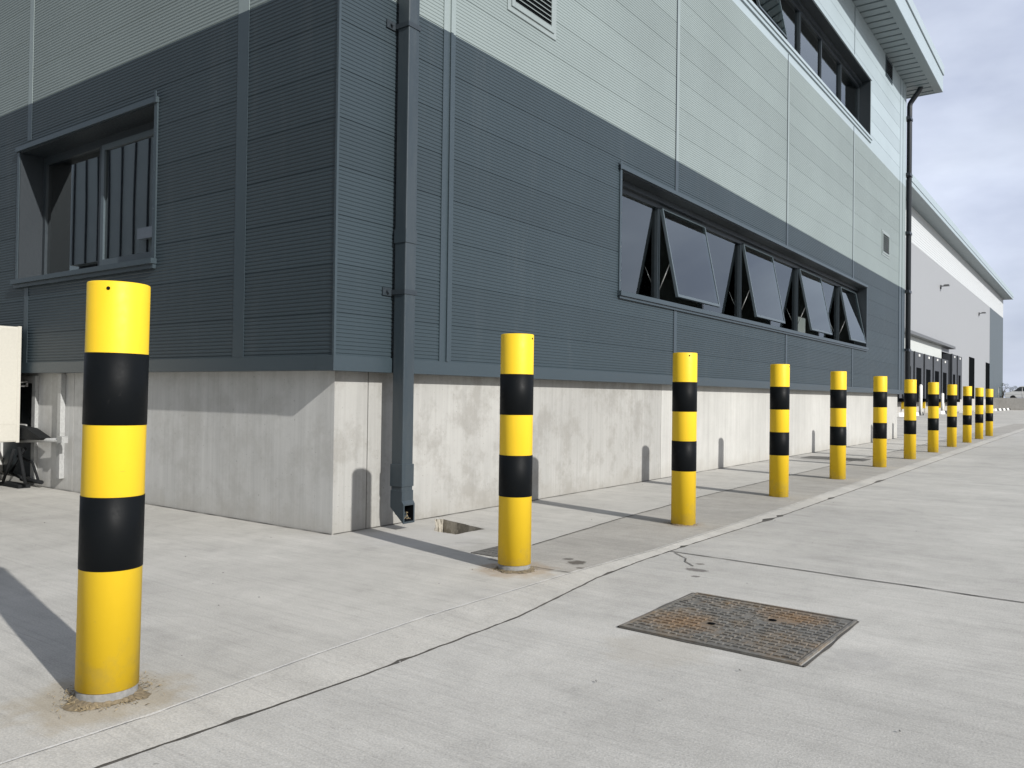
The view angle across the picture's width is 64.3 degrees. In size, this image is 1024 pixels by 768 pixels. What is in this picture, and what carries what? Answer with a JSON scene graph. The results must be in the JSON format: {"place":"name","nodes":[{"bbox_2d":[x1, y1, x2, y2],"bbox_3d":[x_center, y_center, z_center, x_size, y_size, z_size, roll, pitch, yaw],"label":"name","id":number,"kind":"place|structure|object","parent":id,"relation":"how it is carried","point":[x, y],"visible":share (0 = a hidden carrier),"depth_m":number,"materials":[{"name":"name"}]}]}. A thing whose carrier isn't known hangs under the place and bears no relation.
{"place":"outdoors","nodes":[
{"label":"outdoors","id":0,"kind":"place"},
{"bbox_2d":[0,0,943,534],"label":"warehouse building","id":1,"kind":"structure","parent":0,"point":[348,242],"depth_m":7.93,"materials":[{"name":"metal"}]},
{"bbox_2d":[3,383,31,475],"bbox_3d":[-5.412,0.472,9.110,1.130,1.100,0.040,0,-1,36],"label":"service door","id":2,"kind":"structure","parent":1,"relation":"in","point":[25,392],"depth_m":9.14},
{"bbox_2d":[42,121,153,274],"bbox_3d":[-4.065,-1.791,8.193,2.606,1.356,0.082,0,-1,36],"label":"window frame","id":3,"kind":"structure","parent":1,"relation":"in","point":[72,177],"depth_m":8.58,"materials":[{"name":"grey metal"}]},
{"bbox_2d":[621,180,857,343],"bbox_3d":[4.471,-1.627,14.077,0.132,1.356,11.676,0,-1,36],"label":"window frame","id":4,"kind":"structure","parent":1,"relation":"in","point":[640,254],"depth_m":12.14,"materials":[{"name":"black metal"}]},
{"bbox_2d":[798,317,804,332],"bbox_3d":[5.574,-1.138,15.947,0.180,0.320,0.500,0,-1,36],"label":"card box","id":5,"kind":"object","parent":1,"relation":"on","point":[801,325],"visible":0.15,"depth_m":15.89,"materials":[{"name":"white"}]},
{"bbox_2d":[780,0,861,121],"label":"window frame","id":6,"kind":"structure","parent":1,"relation":"in","point":[804,34],"depth_m":16.49,"materials":[{"name":"black metal"}]},
{"bbox_2d":[0,421,1016,764],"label":"apron","id":7,"kind":"object","parent":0,"point":[282,595],"visible":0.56,"depth_m":4.41,"materials":[{"name":"concrete"}]},
{"bbox_2d":[0,326,67,488],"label":"trailer","id":8,"kind":"object","parent":7,"relation":"on","point":[12,429],"visible":1,"depth_m":8.43,"materials":[{"name":"white metal"}]},
{"bbox_2d":[47,671,162,717],"bbox_3d":[-1.371,1.048,2.775,0.361,0.023,0.372,1,-1,-35],"label":"debris","id":9,"kind":"object","parent":7,"relation":"on","point":[73,703],"visible":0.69,"depth_m":2.68,"materials":[{"name":"beige soil"}]},
{"bbox_2d":[74,280,150,702],"bbox_3d":[-1.359,0.368,2.776,0.200,1.422,0.200,1,-1,21],"label":"bollard","id":10,"kind":"object","parent":7,"relation":"on","point":[112,489],"visible":1,"depth_m":2.69,"materials":[{"name":"yellow metal"}]},
{"bbox_2d":[0,479,328,533],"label":"slab joint","id":11,"kind":"object","parent":7,"relation":"on","point":[194,511],"visible":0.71,"depth_m":6.79,"materials":[{"name":"grey concrete"}]},
{"bbox_2d":[434,519,482,533],"bbox_3d":[-0.508,1.197,6.404,0.620,0.159,0.500,0,-1,36],"label":"open pit","id":12,"kind":"object","parent":7,"relation":"in","point":[445,526],"visible":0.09,"depth_m":6.62,"materials":[{"name":"concrete"}]},
{"bbox_2d":[44,484,900,731],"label":"pebbles","id":13,"kind":"object","parent":7,"relation":"on","point":[472,569],"visible":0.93,"depth_m":3.94,"materials":[{"name":"stone"}]},
{"bbox_2d":[471,546,497,556],"bbox_3d":[-0.076,1.116,5.374,0.260,0.026,0.300,0,-1,36],"label":"floor grate","id":14,"kind":"object","parent":7,"relation":"on","point":[492,551],"visible":0.38,"depth_m":5.33,"materials":[{"name":"metal"}]},
{"bbox_2d":[486,564,537,573],"bbox_3d":[0.012,1.095,4.864,0.330,0.017,0.294,0,-1,36],"label":"debris","id":15,"kind":"object","parent":7,"relation":"on","point":[530,569],"visible":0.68,"depth_m":4.77,"materials":[{"name":"beige soil"}]},
{"bbox_2d":[498,333,533,570],"bbox_3d":[0.023,0.413,4.861,0.200,1.422,0.200,1,-1,-36],"label":"bollard","id":16,"kind":"object","parent":7,"relation":"on","point":[515,448],"visible":0.99,"depth_m":4.78,"materials":[{"name":"metal"}]},
{"bbox_2d":[335,438,894,533],"bbox_3d":[4.550,1.277,13.984,0.029,0.001,19.890,0,-1,36],"label":"slab joint","id":17,"kind":"object","parent":7,"relation":"on","point":[541,498],"visible":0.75,"depth_m":8.05,"materials":[{"name":"grey concrete"}]},
{"bbox_2d":[488,424,1023,571],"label":"apron bay","id":18,"kind":"object","parent":7,"relation":"on","point":[629,536],"visible":0.84,"depth_m":7.03,"materials":[{"name":"beige concrete"}]},
{"bbox_2d":[666,522,696,525],"bbox_3d":[1.403,1.138,6.659,0.256,0.016,0.257,0,-1,36],"label":"debris","id":19,"kind":"object","parent":18,"relation":"on","point":[681,525],"visible":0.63,"depth_m":6.57,"materials":[{"name":"beige soil"}]},
{"bbox_2d":[671,352,696,524],"bbox_3d":[1.407,0.444,6.661,0.200,1.398,0.200,1,-1,19],"label":"bollard","id":20,"kind":"object","parent":18,"relation":"on","point":[684,447],"visible":1,"depth_m":6.58,"materials":[{"name":"yellow metal"}]},
{"bbox_2d":[532,430,984,544],"bbox_3d":[8.629,1.380,17.624,0.204,0.001,29.401,0,-1,36],"label":"slab joint","id":21,"kind":"object","parent":18,"relation":"on","point":[670,504],"visible":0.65,"depth_m":7.26,"materials":[{"name":"grey concrete"}]},
{"bbox_2d":[769,364,789,496],"bbox_3d":[2.834,0.488,8.639,0.200,1.398,0.200,1,-1,-24],"label":"bollard","id":22,"kind":"object","parent":18,"relation":"on","point":[779,431],"visible":1,"depth_m":8.56,"materials":[{"name":"yellow metal"}]},
{"bbox_2d":[830,371,846,478],"bbox_3d":[4.247,0.533,10.616,0.200,1.398,0.200,1,-1,-24],"label":"bollard","id":23,"kind":"object","parent":18,"relation":"on","point":[838,393],"visible":1,"depth_m":10.53,"materials":[{"name":"yellow metal"}]},
{"bbox_2d":[873,376,886,466],"bbox_3d":[5.683,0.578,12.588,0.200,1.398,0.200,1,-1,-44],"label":"bollard","id":24,"kind":"object","parent":18,"relation":"on","point":[879,421],"visible":1,"depth_m":12.51,"materials":[{"name":"yellow metal"}]},
{"bbox_2d":[904,379,916,458],"bbox_3d":[7.024,0.620,14.382,0.200,1.398,0.200,0,-1,36],"label":"bollard","id":25,"kind":"object","parent":18,"relation":"on","point":[910,395],"visible":1,"depth_m":14.30,"materials":[{"name":"yellow metal"}]},
{"bbox_2d":[927,382,938,451],"bbox_3d":[8.436,0.664,16.322,0.200,1.398,0.200,1,-1,-14],"label":"bollard","id":26,"kind":"object","parent":18,"relation":"on","point":[933,416],"visible":1,"depth_m":16.24,"materials":[{"name":"yellow metal"}]},
{"bbox_2d":[947,384,956,446],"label":"bollard","id":27,"kind":"object","parent":18,"relation":"on","point":[951,415],"visible":1,"depth_m":18.23,"materials":[{"name":"yellow metal"}]},
{"bbox_2d":[963,386,971,442],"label":"bollard","id":28,"kind":"object","parent":18,"relation":"on","point":[967,414],"visible":1,"depth_m":20.20,"materials":[{"name":"yellow metal"}]},
{"bbox_2d":[975,388,983,438],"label":"bollard","id":29,"kind":"object","parent":18,"relation":"on","point":[979,398],"visible":0.98,"depth_m":22.20,"materials":[{"name":"yellow metal"}]},
{"bbox_2d":[985,389,992,435],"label":"bollard","id":30,"kind":"object","parent":18,"relation":"on","point":[989,414],"visible":0.98,"depth_m":24.19,"materials":[{"name":"yellow metal"}]},
{"bbox_2d":[801,456,870,460],"bbox_3d":[5.631,1.308,14.180,1.030,0.026,0.600,0,-1,36],"label":"floor grate","id":31,"kind":"object","parent":7,"relation":"on","point":[828,458],"visible":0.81,"depth_m":14.14,"materials":[{"name":"metal"}]},
{"bbox_2d":[101,410,1023,767],"bbox_3d":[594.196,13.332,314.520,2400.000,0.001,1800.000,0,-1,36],"label":"yard","id":32,"kind":"structure","parent":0,"point":[935,674],"depth_m":3.08,"materials":[{"name":"grey concrete"}]},
{"bbox_2d":[0,428,1023,767],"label":"edge strip","id":33,"kind":"object","parent":32,"relation":"on","point":[300,678],"visible":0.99,"depth_m":3.10,"materials":[{"name":"concrete"}]},
{"bbox_2d":[0,428,1022,763],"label":"arris line","id":34,"kind":"object","parent":33,"relation":"on","point":[366,636],"visible":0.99,"depth_m":3.19,"materials":[{"name":"grey concrete"}]},
{"bbox_2d":[94,433,1015,767],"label":"edge joint filler","id":35,"kind":"object","parent":32,"relation":"on","point":[436,647],"visible":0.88,"depth_m":3.20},
{"bbox_2d":[619,592,856,664],"bbox_3d":[1.055,1.127,3.763,0.812,0.057,0.816,0,-1,38],"label":"manhole cover","id":36,"kind":"object","parent":32,"relation":"on","point":[787,635],"visible":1,"depth_m":3.70,"materials":[{"name":"metal"}]},
{"bbox_2d":[617,593,858,666],"bbox_3d":[1.054,1.108,3.764,0.859,0.001,0.857,0,-1,36],"label":"cover joint","id":37,"kind":"object","parent":32,"relation":"on","point":[825,648],"visible":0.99,"depth_m":3.50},
{"bbox_2d":[673,551,1023,602],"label":"slab joint","id":38,"kind":"object","parent":32,"relation":"on","point":[857,578],"visible":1,"depth_m":4.75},
{"bbox_2d":[919,384,922,414],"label":"guide post","id":39,"kind":"object","parent":32,"relation":"on","point":[920,396],"visible":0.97,"depth_m":55.40,"materials":[{"name":"white paint"}]},
{"bbox_2d":[941,393,943,410],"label":"guide post","id":40,"kind":"object","parent":32,"relation":"on","point":[942,401],"visible":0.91,"depth_m":62.83,"materials":[{"name":"white paint"}]},
{"bbox_2d":[993,398,1023,409],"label":"retaining wall","id":41,"kind":"structure","parent":32,"relation":"on","point":[1014,403],"depth_m":99.36,"materials":[{"name":"grey concrete"}]},
{"bbox_2d":[897,412,903,416],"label":"kerb block","id":42,"kind":"structure","parent":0,"point":[901,414],"depth_m":50.26,"materials":[{"name":"white paint"}]},
{"bbox_2d":[897,174,1013,412],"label":"distribution warehouse","id":43,"kind":"structure","parent":0,"point":[961,290],"depth_m":72.82,"materials":[{"name":"grey metal"}]},
{"bbox_2d":[969,357,974,398],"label":"tall door","id":44,"kind":"structure","parent":43,"relation":"in","point":[971,360],"depth_m":87.29,"materials":[{"name":"black metal"}]},
{"bbox_2d":[985,362,989,398],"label":"tall door","id":45,"kind":"structure","parent":43,"relation":"in","point":[987,381],"depth_m":98.48,"materials":[{"name":"black metal"}]},
{"bbox_2d":[906,0,1023,397],"label":"sky","id":46,"kind":"structure","parent":0,"point":[968,136],"materials":[{"name":"white"}]},
{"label":"terrace","id":47,"kind":"structure","parent":0,"visible":0},
{"bbox_2d":[998,387,1022,397],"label":"fence","id":48,"kind":"object","parent":47,"relation":"on","point":[1008,394],"visible":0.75,"depth_m":103.84,"materials":[{"name":"grey metal"}]},
{"bbox_2d":[1005,386,1023,397],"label":"van","id":49,"kind":"object","parent":47,"relation":"on","point":[1017,392],"visible":0.77,"depth_m":109.18,"materials":[{"name":"white paint"}]}
]}

